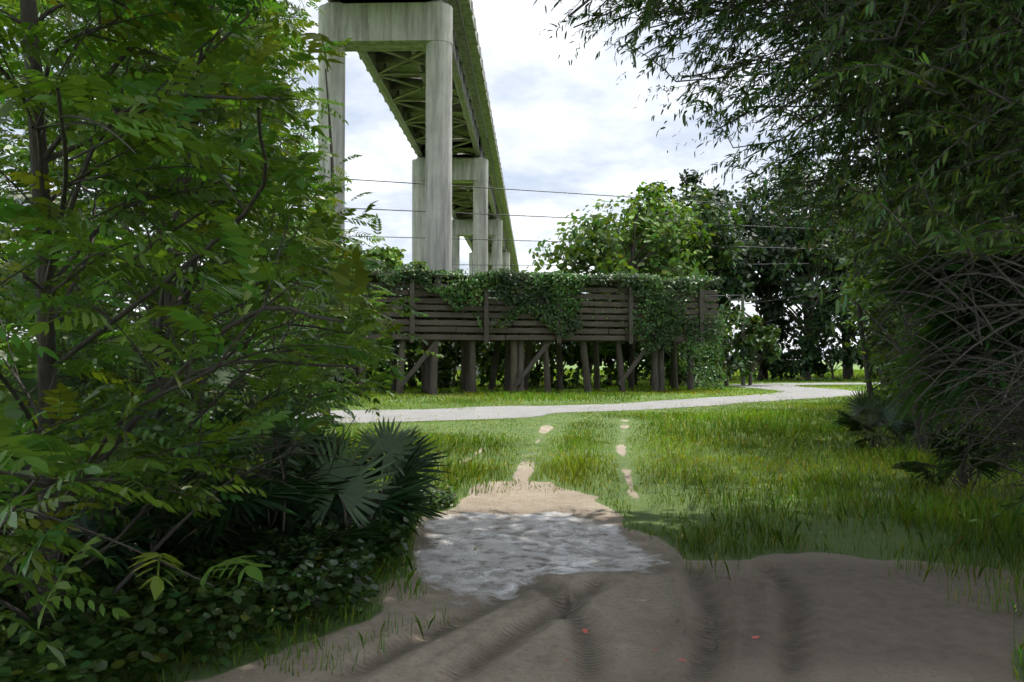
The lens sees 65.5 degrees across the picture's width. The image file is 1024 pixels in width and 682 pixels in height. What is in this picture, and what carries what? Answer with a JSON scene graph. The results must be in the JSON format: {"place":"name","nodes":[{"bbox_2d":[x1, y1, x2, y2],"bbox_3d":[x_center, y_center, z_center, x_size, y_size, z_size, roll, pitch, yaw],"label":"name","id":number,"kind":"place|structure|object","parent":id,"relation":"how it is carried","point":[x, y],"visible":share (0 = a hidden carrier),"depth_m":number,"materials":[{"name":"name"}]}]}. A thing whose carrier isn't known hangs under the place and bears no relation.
{"place":"outdoors","nodes":[
{"label":"outdoors","id":0,"kind":"place"},
{"bbox_2d":[16,383,879,426],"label":"paved path","id":1,"kind":"structure","parent":0,"point":[794,391],"depth_m":26.16,"materials":[{"name":"concrete"}]},
{"bbox_2d":[0,0,917,360],"label":"sky","id":2,"kind":"structure","parent":0,"point":[560,126],"materials":[{"name":"white"}]},
{"bbox_2d":[0,361,1023,681],"bbox_3d":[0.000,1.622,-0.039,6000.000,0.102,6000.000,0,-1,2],"label":"ground","id":3,"kind":"structure","parent":0,"point":[544,575],"depth_m":5.43,"materials":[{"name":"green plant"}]},
{"bbox_2d":[0,486,457,681],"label":"ground cover","id":4,"kind":"object","parent":3,"relation":"on","point":[45,667],"visible":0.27,"depth_m":4.47,"materials":[{"name":"green plant"}]},
{"bbox_2d":[318,0,524,386],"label":"bridge","id":5,"kind":"structure","parent":3,"relation":"on","point":[438,170],"depth_m":46.11,"materials":[{"name":"concrete"}]},
{"bbox_2d":[329,0,515,270],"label":"bridge girders","id":6,"kind":"object","parent":5,"relation":"on","point":[390,86],"visible":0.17,"depth_m":67.90,"materials":[{"name":"metal"}]},
{"bbox_2d":[1,154,888,390],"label":"tree","id":7,"kind":"object","parent":3,"relation":"on","point":[687,259],"depth_m":51.70,"materials":[{"name":"green plant"}]},
{"bbox_2d":[228,273,718,394],"bbox_3d":[-1.497,-0.041,39.313,24.076,6.027,3.976,0,-1,-15],"label":"timber trestle","id":8,"kind":"object","parent":3,"relation":"on","point":[436,323],"visible":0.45,"depth_m":38.98,"materials":[{"name":"brown wood"}]},
{"bbox_2d":[303,261,728,388],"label":"ivy vines","id":9,"kind":"object","parent":8,"relation":"attached to","point":[412,273],"visible":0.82,"depth_m":38.53,"materials":[{"name":"green plant"}]},
{"bbox_2d":[0,0,1023,656],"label":"shrub wood","id":10,"kind":"object","parent":3,"relation":"on","point":[42,156],"visible":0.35,"depth_m":4.72,"materials":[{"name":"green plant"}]},
{"bbox_2d":[0,0,443,665],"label":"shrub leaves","id":11,"kind":"object","parent":10,"relation":"attached to","point":[236,242],"visible":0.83,"depth_m":3.77,"materials":[{"name":"green plant"}]},
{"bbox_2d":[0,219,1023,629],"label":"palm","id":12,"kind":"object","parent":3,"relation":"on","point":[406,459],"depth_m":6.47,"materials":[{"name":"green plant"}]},
{"bbox_2d":[564,578,759,660],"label":"fallen leaves","id":13,"kind":"object","parent":3,"relation":"on","point":[586,631],"visible":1,"depth_m":4.55,"materials":[{"name":"red plant"}]},
{"bbox_2d":[728,294,756,384],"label":"utility pole","id":14,"kind":"object","parent":3,"relation":"on","point":[742,299],"visible":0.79,"depth_m":49.79,"materials":[{"name":"brown wood"}]},
{"bbox_2d":[1,159,852,329],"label":"power lines","id":15,"kind":"object","parent":14,"relation":"attached to","point":[599,242],"visible":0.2,"depth_m":49.16,"materials":[{"name":"black metal"}]},
{"bbox_2d":[522,0,1023,547],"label":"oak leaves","id":16,"kind":"object","parent":3,"relation":"on","point":[894,162],"visible":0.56,"depth_m":5.50,"materials":[{"name":"green plant"}]},
{"bbox_2d":[0,368,1023,681],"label":"grass","id":17,"kind":"structure","parent":0,"point":[748,418],"depth_m":10.84,"materials":[{"name":"green plant"}]}
]}

